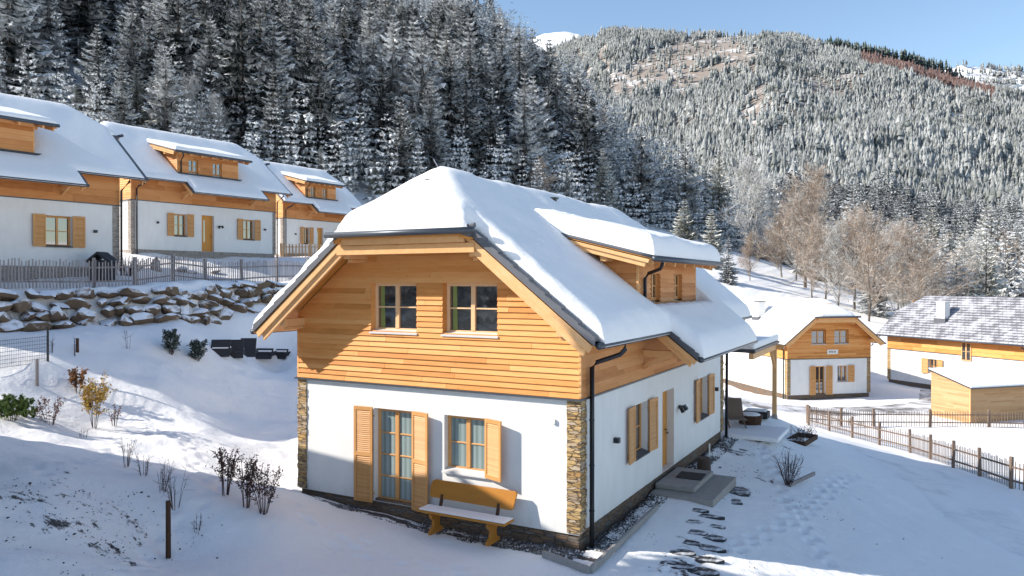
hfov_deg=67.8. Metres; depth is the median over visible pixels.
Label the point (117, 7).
spruce tree
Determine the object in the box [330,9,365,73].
spruce tree
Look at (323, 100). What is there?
spruce tree
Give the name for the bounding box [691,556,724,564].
stepping slab
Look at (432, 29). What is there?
spruce tree
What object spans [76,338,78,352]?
garden post
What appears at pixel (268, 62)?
spruce tree
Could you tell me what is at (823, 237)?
deciduous tree
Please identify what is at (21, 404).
evergreen shrub
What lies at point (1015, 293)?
spruce tree
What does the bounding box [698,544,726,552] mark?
stepping slab
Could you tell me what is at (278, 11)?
spruce tree
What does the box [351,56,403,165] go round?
spruce tree
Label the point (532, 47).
spruce tree
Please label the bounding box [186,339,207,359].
dwarf pine
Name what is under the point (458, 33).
spruce tree
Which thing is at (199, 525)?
dark shrub
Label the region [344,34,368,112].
spruce tree
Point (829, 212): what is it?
spruce tree
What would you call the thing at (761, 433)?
deck
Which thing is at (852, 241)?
spruce tree
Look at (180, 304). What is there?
retaining wall
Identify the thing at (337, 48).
spruce tree
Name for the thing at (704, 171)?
spruce tree
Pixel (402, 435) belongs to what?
glazed door
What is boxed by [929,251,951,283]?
deciduous tree
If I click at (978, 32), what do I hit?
sky
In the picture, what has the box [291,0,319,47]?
spruce tree
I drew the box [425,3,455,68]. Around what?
spruce tree
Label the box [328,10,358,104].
spruce tree
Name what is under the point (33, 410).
evergreen shrub
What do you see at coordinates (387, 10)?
spruce tree
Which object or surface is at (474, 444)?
window
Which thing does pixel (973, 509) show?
lane
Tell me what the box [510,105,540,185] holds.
spruce tree
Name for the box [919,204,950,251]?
spruce tree
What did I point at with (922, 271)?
deciduous tree
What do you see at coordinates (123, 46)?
spruce tree
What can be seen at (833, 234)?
deciduous tree
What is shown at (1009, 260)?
spruce tree
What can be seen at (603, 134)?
spruce tree
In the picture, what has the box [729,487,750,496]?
stepping slab
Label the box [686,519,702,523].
stepping slab
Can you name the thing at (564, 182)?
spruce tree
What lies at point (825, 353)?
chalet
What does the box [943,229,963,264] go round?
spruce tree
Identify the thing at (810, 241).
deciduous tree
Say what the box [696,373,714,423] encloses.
window
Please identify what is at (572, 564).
kerb stone
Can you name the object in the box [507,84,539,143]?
spruce tree
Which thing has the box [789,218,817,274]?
spruce tree
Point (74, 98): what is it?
spruce tree
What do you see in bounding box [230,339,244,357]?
garden chair
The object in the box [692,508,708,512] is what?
stepping slab
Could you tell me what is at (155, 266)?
rock
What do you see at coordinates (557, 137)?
spruce tree
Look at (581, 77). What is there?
spruce tree
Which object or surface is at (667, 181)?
spruce tree
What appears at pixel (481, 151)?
spruce tree
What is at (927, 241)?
spruce tree
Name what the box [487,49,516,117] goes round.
spruce tree
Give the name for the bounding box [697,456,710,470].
log stump
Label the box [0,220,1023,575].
snowy ground
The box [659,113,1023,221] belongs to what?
mountain forest
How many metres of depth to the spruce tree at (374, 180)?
121.61 m
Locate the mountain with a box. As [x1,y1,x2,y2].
[546,37,1015,237]
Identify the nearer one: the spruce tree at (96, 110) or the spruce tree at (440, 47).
the spruce tree at (96, 110)
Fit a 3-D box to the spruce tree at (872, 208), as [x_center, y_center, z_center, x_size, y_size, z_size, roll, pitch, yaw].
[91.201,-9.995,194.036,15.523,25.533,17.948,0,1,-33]
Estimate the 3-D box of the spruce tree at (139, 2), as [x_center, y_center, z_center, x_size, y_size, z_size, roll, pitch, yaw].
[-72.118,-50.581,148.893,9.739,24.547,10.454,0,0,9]
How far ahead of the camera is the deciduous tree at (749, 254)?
104.98 m
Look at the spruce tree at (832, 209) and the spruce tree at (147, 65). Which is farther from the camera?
the spruce tree at (832, 209)
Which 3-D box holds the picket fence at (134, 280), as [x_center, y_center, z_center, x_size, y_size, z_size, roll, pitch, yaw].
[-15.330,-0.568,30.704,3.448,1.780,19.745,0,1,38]
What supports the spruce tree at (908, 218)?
on the snowy ground
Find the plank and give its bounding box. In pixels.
[790,472,814,485]
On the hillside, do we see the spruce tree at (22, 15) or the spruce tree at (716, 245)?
the spruce tree at (22, 15)
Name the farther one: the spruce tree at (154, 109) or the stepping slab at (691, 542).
the spruce tree at (154, 109)
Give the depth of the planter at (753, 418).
26.88 m
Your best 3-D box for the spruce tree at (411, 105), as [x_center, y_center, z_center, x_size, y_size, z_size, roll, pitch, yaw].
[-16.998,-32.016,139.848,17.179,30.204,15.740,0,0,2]
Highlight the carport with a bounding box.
[733,333,783,419]
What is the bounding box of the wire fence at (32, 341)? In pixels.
[0,327,48,368]
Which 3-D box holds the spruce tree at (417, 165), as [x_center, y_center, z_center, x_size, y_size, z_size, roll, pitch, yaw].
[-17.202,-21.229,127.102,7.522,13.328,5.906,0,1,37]
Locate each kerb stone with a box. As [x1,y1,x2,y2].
[542,550,589,573]
[590,504,657,573]
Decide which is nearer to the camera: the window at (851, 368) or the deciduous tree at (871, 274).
the window at (851, 368)
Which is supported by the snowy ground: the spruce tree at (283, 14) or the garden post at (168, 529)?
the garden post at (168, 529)
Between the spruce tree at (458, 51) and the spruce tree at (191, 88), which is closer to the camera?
the spruce tree at (191, 88)
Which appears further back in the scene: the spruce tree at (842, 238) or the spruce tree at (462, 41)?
the spruce tree at (462, 41)
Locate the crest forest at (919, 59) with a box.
[819,35,974,80]
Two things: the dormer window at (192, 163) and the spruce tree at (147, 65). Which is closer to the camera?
the dormer window at (192, 163)
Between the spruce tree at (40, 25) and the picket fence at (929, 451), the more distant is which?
the spruce tree at (40, 25)
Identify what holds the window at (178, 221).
in the chalet at (195, 197)
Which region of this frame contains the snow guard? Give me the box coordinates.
[467,222,475,227]
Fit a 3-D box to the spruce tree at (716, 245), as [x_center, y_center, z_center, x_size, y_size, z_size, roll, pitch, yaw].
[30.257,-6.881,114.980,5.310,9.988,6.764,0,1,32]
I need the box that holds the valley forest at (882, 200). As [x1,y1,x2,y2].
[730,151,1023,251]
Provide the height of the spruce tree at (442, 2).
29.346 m
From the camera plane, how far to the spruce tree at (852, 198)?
170.60 m
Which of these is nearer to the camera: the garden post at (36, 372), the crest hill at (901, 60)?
the garden post at (36, 372)
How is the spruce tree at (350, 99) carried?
on the hillside
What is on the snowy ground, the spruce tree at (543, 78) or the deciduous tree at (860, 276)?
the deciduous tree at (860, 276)
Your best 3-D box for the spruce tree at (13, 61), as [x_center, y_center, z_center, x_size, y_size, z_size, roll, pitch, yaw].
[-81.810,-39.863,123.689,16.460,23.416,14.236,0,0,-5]
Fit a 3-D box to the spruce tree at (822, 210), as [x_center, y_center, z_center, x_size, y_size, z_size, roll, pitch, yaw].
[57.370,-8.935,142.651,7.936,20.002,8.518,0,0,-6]
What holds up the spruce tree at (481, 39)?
on the hillside
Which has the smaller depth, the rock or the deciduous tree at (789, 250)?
the rock
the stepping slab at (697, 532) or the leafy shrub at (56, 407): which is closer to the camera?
the stepping slab at (697, 532)
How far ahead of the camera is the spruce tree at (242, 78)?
129.99 m
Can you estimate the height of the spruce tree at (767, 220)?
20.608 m
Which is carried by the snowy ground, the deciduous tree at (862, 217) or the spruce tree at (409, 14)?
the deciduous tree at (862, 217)
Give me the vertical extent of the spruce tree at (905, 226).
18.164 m
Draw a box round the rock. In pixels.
[151,256,159,271]
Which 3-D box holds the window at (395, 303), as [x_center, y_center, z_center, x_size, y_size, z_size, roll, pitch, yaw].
[-2.586,0.452,16.940,1.310,1.140,0.250,0,0,28]
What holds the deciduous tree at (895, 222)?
on the snowy ground
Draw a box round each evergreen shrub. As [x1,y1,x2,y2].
[0,393,34,420]
[20,404,38,417]
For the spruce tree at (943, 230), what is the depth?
230.79 m
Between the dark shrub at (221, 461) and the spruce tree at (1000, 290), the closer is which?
the dark shrub at (221, 461)
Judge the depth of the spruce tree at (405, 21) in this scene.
163.91 m
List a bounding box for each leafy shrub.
[35,396,66,424]
[67,367,88,393]
[79,369,116,428]
[104,404,123,425]
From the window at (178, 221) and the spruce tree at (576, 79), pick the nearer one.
the window at (178, 221)
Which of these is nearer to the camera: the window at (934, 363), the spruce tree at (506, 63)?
the window at (934, 363)
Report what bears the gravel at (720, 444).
on the snowy ground
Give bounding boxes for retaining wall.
[0,280,284,331]
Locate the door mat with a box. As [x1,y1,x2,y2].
[675,471,705,480]
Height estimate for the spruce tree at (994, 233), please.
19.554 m
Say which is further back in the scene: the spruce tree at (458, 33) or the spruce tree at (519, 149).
the spruce tree at (458, 33)
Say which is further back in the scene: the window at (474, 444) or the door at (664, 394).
the door at (664, 394)
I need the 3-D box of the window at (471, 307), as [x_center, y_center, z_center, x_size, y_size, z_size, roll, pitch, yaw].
[-0.848,0.459,15.998,1.397,1.140,0.250,0,0,28]
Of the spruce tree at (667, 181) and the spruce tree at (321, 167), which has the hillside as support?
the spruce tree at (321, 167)
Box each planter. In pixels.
[739,412,762,424]
[743,408,769,418]
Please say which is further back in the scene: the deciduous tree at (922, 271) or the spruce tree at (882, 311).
the deciduous tree at (922, 271)
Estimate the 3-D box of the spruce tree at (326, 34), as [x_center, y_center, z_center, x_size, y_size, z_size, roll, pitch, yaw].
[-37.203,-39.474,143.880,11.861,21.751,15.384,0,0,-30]
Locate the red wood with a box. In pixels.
[860,49,994,99]
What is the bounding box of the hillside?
[47,51,741,252]
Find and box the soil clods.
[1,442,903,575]
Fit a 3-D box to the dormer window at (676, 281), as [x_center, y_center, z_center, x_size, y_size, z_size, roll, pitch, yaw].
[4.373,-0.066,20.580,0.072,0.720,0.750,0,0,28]
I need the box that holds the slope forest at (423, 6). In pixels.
[0,0,792,264]
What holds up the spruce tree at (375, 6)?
on the hillside
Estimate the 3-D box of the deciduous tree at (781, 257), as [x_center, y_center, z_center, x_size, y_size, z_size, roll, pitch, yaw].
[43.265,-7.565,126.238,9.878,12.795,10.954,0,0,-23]
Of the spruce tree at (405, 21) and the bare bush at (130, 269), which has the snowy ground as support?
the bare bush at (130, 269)
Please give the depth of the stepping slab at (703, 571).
14.02 m
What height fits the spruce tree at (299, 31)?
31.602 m
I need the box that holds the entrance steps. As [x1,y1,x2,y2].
[650,467,735,507]
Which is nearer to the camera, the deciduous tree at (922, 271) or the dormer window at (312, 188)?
the dormer window at (312, 188)
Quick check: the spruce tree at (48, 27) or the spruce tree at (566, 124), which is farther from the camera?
the spruce tree at (566, 124)
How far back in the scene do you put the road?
51.42 m
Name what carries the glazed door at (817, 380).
in the chalet at (825, 353)
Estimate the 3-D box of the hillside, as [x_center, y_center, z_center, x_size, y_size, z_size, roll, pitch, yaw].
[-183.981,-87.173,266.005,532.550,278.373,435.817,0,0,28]
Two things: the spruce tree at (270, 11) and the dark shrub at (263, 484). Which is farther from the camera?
the spruce tree at (270, 11)
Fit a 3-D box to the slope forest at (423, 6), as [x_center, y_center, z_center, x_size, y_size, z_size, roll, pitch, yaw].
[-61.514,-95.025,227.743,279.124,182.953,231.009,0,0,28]
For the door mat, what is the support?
on the entrance steps
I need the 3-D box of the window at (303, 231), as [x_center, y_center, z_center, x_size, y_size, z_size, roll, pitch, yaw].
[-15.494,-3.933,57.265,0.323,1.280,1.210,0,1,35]
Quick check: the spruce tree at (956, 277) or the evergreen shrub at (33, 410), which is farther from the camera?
the spruce tree at (956, 277)
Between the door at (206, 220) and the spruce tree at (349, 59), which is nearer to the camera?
the door at (206, 220)
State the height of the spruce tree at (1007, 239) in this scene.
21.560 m
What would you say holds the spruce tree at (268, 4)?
on the hillside
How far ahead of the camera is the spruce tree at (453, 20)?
181.28 m
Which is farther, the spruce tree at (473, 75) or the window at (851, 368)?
the spruce tree at (473, 75)
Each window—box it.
[33,213,85,247]
[168,213,193,236]
[189,159,196,172]
[213,163,220,175]
[238,218,260,240]
[300,227,313,243]
[311,187,314,195]
[369,283,417,334]
[441,283,498,338]
[441,415,501,482]
[629,397,657,464]
[651,274,656,299]
[674,274,678,298]
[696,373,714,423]
[811,330,826,344]
[834,330,848,343]
[838,365,854,382]
[921,358,942,373]
[961,342,971,361]
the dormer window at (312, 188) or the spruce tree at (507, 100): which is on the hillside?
the spruce tree at (507, 100)
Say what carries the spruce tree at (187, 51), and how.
on the hillside
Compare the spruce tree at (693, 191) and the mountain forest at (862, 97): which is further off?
the mountain forest at (862, 97)
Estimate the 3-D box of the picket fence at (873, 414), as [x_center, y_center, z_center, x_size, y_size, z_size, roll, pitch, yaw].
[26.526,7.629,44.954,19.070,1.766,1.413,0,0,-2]
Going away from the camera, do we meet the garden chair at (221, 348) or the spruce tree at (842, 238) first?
the garden chair at (221, 348)
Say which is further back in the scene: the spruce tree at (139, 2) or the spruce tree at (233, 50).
the spruce tree at (139, 2)
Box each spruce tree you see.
[0,0,73,104]
[0,5,56,97]
[11,0,61,83]
[35,0,79,84]
[36,0,98,65]
[51,0,119,60]
[62,24,123,121]
[70,85,84,111]
[86,88,105,122]
[103,56,142,126]
[106,0,125,45]
[107,0,144,48]
[107,0,155,96]
[111,0,150,63]
[120,64,149,126]
[127,3,164,112]
[130,0,185,47]
[137,39,179,130]
[141,52,190,133]
[143,0,206,105]
[146,0,190,58]
[150,7,176,68]
[181,15,238,138]
[185,0,251,120]
[189,0,232,90]
[190,0,220,56]
[195,0,275,149]
[231,28,257,126]
[237,15,303,149]
[239,0,253,37]
[242,6,278,89]
[247,0,281,70]
[249,0,276,32]
[251,67,294,163]
[268,11,300,108]
[272,0,297,74]
[273,0,297,34]
[283,0,307,54]
[284,0,353,137]
[284,25,333,138]
[285,32,370,180]
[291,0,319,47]
[311,0,327,28]
[314,145,327,172]
[317,59,373,165]
[322,0,343,51]
[323,0,367,48]
[325,19,348,90]
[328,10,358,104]
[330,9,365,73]
[337,34,385,150]
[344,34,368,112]
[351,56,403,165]
[352,0,384,78]
[357,14,420,165]
[361,33,380,96]
[364,0,384,37]
[366,3,389,48]
[366,159,385,194]
[367,0,400,25]
[374,32,404,96]
[377,0,397,32]
[379,98,421,191]
[383,22,403,59]
[389,0,413,30]
[394,1,414,61]
[394,31,459,167]
[395,16,439,95]
[396,124,423,183]
[399,82,459,173]
[400,1,425,48]
[409,38,464,169]
[414,78,450,172]
[421,2,438,40]
[423,12,445,70]
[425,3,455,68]
[430,0,447,33]
[431,24,454,84]
[436,39,474,98]
[436,52,481,173]
[439,43,467,120]
[440,6,471,56]
[442,0,467,37]
[446,71,499,178]
[451,11,477,62]
[454,70,478,150]
[456,17,489,102]
[458,37,491,147]
[461,0,480,50]
[462,2,489,60]
[469,90,519,184]
[472,43,506,149]
[480,51,516,147]
[485,14,507,67]
[487,8,517,86]
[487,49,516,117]
[492,33,519,113]
[502,73,553,189]
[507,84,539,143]
[508,26,541,105]
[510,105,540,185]
[511,76,570,193]
[518,29,548,108]
[533,40,567,123]
[535,90,579,196]
[536,61,573,132]
[537,86,561,147]
[554,84,588,180]
[557,61,597,116]
[561,83,629,209]
[561,171,572,197]
[562,50,590,88]
[564,91,619,204]
[565,70,596,124]
[570,65,599,121]
[585,148,624,210]
[594,103,625,194]
[595,105,627,210]
[619,128,673,229]
[658,160,678,217]
[661,140,723,244]
[668,199,700,241]
[698,169,717,221]
[701,209,725,269]
[702,151,745,248]
[719,237,739,285]
[750,196,778,261]
[752,191,778,256]
[784,205,799,264]
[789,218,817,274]
[807,189,843,284]
[815,192,833,266]
[827,196,839,234]
[837,216,857,271]
[838,200,879,289]
[839,183,862,239]
[853,249,892,318]
[865,199,885,237]
[865,212,883,253]
[890,210,917,270]
[890,258,909,301]
[903,213,918,244]
[915,224,941,294]
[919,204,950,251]
[922,250,957,296]
[933,217,953,245]
[934,232,952,287]
[939,247,969,295]
[941,227,948,240]
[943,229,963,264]
[946,220,988,290]
[948,231,965,261]
[963,230,1011,296]
[966,242,987,292]
[970,204,998,264]
[972,227,987,258]
[978,207,1000,263]
[985,210,1012,291]
[987,226,1023,296]
[994,247,1007,283]
[999,223,1020,266]
[1003,258,1023,295]
[1009,252,1023,296]
[1010,216,1023,272]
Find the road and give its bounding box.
[723,390,930,415]
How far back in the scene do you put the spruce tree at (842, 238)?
141.08 m
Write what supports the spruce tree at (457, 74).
on the hillside
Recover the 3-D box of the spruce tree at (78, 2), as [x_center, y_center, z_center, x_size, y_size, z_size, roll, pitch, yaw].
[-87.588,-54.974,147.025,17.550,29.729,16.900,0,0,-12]
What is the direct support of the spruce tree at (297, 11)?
on the hillside
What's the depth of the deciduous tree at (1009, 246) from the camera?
117.44 m
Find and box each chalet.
[0,93,148,280]
[101,121,292,258]
[250,166,757,551]
[264,161,362,256]
[723,296,885,399]
[876,296,1023,388]
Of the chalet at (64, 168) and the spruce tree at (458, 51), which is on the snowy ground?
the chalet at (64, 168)
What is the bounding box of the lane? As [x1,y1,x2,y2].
[723,406,1023,556]
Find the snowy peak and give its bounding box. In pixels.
[531,32,581,50]
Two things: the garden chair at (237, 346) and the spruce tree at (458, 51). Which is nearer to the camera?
the garden chair at (237, 346)
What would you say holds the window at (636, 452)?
in the chalet at (557, 366)
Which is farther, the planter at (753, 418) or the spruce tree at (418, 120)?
the spruce tree at (418, 120)
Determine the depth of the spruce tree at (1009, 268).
99.48 m
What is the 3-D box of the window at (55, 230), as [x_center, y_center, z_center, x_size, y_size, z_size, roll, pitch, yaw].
[-17.791,-2.216,29.858,0.323,1.260,1.922,0,1,35]
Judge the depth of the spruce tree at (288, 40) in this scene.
135.35 m
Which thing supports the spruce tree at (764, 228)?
on the snowy ground
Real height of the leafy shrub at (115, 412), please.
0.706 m
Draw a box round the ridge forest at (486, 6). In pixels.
[468,0,495,24]
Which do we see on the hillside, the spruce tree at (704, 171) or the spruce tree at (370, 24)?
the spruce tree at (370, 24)
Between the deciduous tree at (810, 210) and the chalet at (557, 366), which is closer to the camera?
the chalet at (557, 366)
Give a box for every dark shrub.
[191,517,201,534]
[205,446,239,496]
[229,450,260,507]
[245,462,284,514]
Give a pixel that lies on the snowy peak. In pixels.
(556, 37)
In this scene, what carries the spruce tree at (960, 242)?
on the snowy ground
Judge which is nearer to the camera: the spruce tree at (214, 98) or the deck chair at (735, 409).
the deck chair at (735, 409)
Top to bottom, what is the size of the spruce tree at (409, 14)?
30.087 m
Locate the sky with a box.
[474,0,1023,70]
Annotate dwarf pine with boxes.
[161,328,180,354]
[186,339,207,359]
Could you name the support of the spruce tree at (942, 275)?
on the snowy ground
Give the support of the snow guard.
attached to the chalet at (557, 366)
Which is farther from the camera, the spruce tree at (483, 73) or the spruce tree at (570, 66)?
the spruce tree at (570, 66)
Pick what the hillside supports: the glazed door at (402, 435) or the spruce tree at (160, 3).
the spruce tree at (160, 3)
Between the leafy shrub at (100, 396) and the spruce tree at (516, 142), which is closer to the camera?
the leafy shrub at (100, 396)
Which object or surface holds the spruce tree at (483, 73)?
on the hillside
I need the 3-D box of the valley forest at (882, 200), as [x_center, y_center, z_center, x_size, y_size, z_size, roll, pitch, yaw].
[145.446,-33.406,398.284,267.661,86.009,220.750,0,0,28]
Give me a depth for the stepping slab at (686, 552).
14.93 m
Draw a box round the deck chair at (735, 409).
[724,398,747,427]
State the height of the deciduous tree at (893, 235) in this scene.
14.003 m
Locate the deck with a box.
[722,423,788,442]
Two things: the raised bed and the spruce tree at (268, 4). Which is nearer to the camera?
the raised bed
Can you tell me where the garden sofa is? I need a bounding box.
[255,348,276,358]
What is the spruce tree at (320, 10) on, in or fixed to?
on the hillside
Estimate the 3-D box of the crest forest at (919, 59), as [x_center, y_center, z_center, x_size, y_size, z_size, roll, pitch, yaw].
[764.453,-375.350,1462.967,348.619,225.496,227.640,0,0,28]
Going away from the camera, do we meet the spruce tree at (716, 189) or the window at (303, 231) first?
the window at (303, 231)
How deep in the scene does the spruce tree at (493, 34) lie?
193.78 m
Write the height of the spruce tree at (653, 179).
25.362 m
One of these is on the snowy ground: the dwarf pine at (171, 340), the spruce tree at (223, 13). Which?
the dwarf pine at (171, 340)
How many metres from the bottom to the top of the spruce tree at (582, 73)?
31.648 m
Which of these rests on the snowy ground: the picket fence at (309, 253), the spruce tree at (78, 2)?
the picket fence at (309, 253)
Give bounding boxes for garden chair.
[211,339,232,356]
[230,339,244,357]
[241,338,257,356]
[276,349,290,358]
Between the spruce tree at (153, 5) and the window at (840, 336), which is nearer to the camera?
the window at (840, 336)
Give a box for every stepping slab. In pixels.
[660,560,695,569]
[669,549,695,556]
[683,539,699,545]
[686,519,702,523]
[687,567,719,575]
[688,529,707,535]
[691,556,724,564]
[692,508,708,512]
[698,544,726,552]
[699,514,724,519]
[702,534,726,541]
[708,524,725,528]
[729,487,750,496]
[731,498,742,504]
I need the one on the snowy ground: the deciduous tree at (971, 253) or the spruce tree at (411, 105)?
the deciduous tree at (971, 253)
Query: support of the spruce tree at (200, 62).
on the hillside
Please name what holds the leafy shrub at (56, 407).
on the snowy ground
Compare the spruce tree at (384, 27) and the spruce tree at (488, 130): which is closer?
the spruce tree at (488, 130)
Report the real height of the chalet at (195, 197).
8.396 m
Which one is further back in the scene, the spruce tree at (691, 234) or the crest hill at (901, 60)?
the crest hill at (901, 60)
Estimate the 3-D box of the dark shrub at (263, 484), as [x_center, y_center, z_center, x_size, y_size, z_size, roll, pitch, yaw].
[-4.699,3.820,14.604,0.664,1.109,0.848,0,0,28]
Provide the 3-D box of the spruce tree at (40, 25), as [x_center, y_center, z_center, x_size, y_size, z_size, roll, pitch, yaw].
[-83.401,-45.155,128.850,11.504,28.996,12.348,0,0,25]
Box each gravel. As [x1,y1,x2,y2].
[316,499,584,559]
[586,436,737,551]
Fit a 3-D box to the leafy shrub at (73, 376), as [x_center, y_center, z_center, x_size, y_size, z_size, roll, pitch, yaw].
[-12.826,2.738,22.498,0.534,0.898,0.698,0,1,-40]
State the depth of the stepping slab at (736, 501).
18.38 m
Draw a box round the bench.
[417,479,517,546]
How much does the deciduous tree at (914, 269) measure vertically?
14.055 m
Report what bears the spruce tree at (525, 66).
on the hillside
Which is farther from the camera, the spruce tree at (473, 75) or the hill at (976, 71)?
the hill at (976, 71)
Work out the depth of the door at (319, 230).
58.53 m
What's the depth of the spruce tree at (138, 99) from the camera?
119.44 m
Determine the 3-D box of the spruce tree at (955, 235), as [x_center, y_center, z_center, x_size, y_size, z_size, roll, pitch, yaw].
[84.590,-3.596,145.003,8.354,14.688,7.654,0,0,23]
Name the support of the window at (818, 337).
in the chalet at (825, 353)
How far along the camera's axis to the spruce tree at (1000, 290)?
88.13 m
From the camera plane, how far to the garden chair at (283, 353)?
31.84 m
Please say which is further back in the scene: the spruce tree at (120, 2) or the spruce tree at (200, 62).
the spruce tree at (120, 2)
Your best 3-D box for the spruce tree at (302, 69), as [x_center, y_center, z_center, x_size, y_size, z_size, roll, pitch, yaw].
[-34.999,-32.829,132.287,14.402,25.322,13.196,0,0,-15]
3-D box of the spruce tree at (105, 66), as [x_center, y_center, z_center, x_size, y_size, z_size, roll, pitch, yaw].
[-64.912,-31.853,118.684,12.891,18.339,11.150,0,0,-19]
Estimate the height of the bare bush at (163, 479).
0.766 m
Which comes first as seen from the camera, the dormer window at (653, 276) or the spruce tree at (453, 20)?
the dormer window at (653, 276)
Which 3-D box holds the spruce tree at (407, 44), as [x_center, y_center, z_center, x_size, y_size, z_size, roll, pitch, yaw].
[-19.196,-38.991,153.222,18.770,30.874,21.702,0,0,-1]
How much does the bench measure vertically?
0.995 m
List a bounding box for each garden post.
[35,359,38,385]
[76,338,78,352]
[166,500,170,558]
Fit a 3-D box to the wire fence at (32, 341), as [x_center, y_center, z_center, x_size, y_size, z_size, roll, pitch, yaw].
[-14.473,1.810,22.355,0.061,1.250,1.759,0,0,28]
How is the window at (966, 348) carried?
in the chalet at (924, 334)
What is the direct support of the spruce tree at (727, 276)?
on the snowy ground
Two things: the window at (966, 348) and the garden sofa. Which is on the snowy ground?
the garden sofa
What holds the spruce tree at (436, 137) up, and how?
on the hillside
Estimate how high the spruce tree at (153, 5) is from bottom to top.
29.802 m
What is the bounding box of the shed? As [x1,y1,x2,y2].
[928,365,1023,421]
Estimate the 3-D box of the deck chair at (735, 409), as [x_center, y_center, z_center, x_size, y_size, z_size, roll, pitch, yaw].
[7.851,4.415,26.753,0.600,0.963,1.090,0,0,6]
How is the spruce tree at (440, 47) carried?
on the hillside
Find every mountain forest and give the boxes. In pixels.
[537,23,1023,170]
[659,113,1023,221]
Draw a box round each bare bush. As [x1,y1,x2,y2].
[115,439,136,466]
[119,255,147,275]
[133,453,152,475]
[156,459,175,491]
[157,467,186,509]
[769,447,803,486]
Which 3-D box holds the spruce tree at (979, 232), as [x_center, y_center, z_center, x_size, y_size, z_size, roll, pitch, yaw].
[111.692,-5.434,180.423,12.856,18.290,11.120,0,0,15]
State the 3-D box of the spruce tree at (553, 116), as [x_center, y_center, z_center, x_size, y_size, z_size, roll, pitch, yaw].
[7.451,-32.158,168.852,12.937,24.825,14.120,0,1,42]
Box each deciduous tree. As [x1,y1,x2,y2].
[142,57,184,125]
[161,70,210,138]
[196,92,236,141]
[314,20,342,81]
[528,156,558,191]
[702,153,801,260]
[735,204,801,276]
[736,231,762,279]
[762,190,823,280]
[766,158,841,287]
[791,216,833,297]
[794,225,853,301]
[804,216,860,305]
[810,203,894,309]
[831,202,936,320]
[849,248,897,310]
[856,252,879,293]
[857,218,925,305]
[858,232,937,311]
[875,216,1007,304]
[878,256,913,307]
[883,219,913,272]
[902,252,949,292]
[908,247,950,302]
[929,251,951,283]
[940,234,1021,296]
[985,227,1023,282]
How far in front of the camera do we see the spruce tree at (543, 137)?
151.39 m
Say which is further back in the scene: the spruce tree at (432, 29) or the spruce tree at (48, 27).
the spruce tree at (432, 29)
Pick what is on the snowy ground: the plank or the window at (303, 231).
the plank
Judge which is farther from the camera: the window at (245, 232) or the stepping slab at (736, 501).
the window at (245, 232)
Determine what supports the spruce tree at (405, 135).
on the hillside
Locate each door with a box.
[202,215,211,251]
[317,228,321,249]
[354,406,427,513]
[662,391,668,465]
[810,366,832,394]
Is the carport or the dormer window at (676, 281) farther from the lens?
the carport
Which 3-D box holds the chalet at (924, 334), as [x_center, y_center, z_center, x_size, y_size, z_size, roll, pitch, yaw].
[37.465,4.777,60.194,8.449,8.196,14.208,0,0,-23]
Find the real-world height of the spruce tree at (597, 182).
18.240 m
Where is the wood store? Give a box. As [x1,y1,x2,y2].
[85,252,117,280]
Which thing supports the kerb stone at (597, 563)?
on the snowy ground
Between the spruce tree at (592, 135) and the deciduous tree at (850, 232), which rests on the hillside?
the spruce tree at (592, 135)
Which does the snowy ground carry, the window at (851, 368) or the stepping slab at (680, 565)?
the stepping slab at (680, 565)
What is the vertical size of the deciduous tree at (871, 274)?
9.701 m
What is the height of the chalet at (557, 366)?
8.646 m
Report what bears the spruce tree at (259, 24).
on the hillside
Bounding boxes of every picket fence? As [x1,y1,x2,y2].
[0,254,308,288]
[280,243,321,256]
[806,405,1023,427]
[807,406,1023,490]
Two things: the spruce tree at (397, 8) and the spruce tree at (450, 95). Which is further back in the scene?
the spruce tree at (397, 8)
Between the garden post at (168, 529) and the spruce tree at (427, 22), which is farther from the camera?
the spruce tree at (427, 22)
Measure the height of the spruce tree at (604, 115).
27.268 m
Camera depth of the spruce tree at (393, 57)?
141.27 m
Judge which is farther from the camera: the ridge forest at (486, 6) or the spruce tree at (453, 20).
the ridge forest at (486, 6)
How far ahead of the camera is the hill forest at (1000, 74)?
2253.38 m
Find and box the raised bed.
[786,424,817,445]
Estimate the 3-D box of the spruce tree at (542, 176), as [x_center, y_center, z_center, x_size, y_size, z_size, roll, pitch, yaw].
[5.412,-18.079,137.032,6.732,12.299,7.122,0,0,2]
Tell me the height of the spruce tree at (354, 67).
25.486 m
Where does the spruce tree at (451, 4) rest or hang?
on the hillside
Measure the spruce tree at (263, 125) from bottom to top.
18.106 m
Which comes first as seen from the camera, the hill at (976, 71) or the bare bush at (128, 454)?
the bare bush at (128, 454)
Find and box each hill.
[834,46,935,69]
[944,65,1023,89]
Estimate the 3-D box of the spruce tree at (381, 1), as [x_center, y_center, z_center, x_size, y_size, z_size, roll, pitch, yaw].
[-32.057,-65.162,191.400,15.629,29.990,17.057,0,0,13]
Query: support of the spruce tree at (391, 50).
on the hillside
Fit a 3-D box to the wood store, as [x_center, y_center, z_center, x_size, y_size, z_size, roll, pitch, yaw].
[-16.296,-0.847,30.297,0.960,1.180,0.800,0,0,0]
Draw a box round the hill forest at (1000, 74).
[948,60,1023,90]
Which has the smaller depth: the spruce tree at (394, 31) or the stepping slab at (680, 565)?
the stepping slab at (680, 565)
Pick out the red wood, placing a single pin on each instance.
(947, 78)
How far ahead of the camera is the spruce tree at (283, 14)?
142.31 m

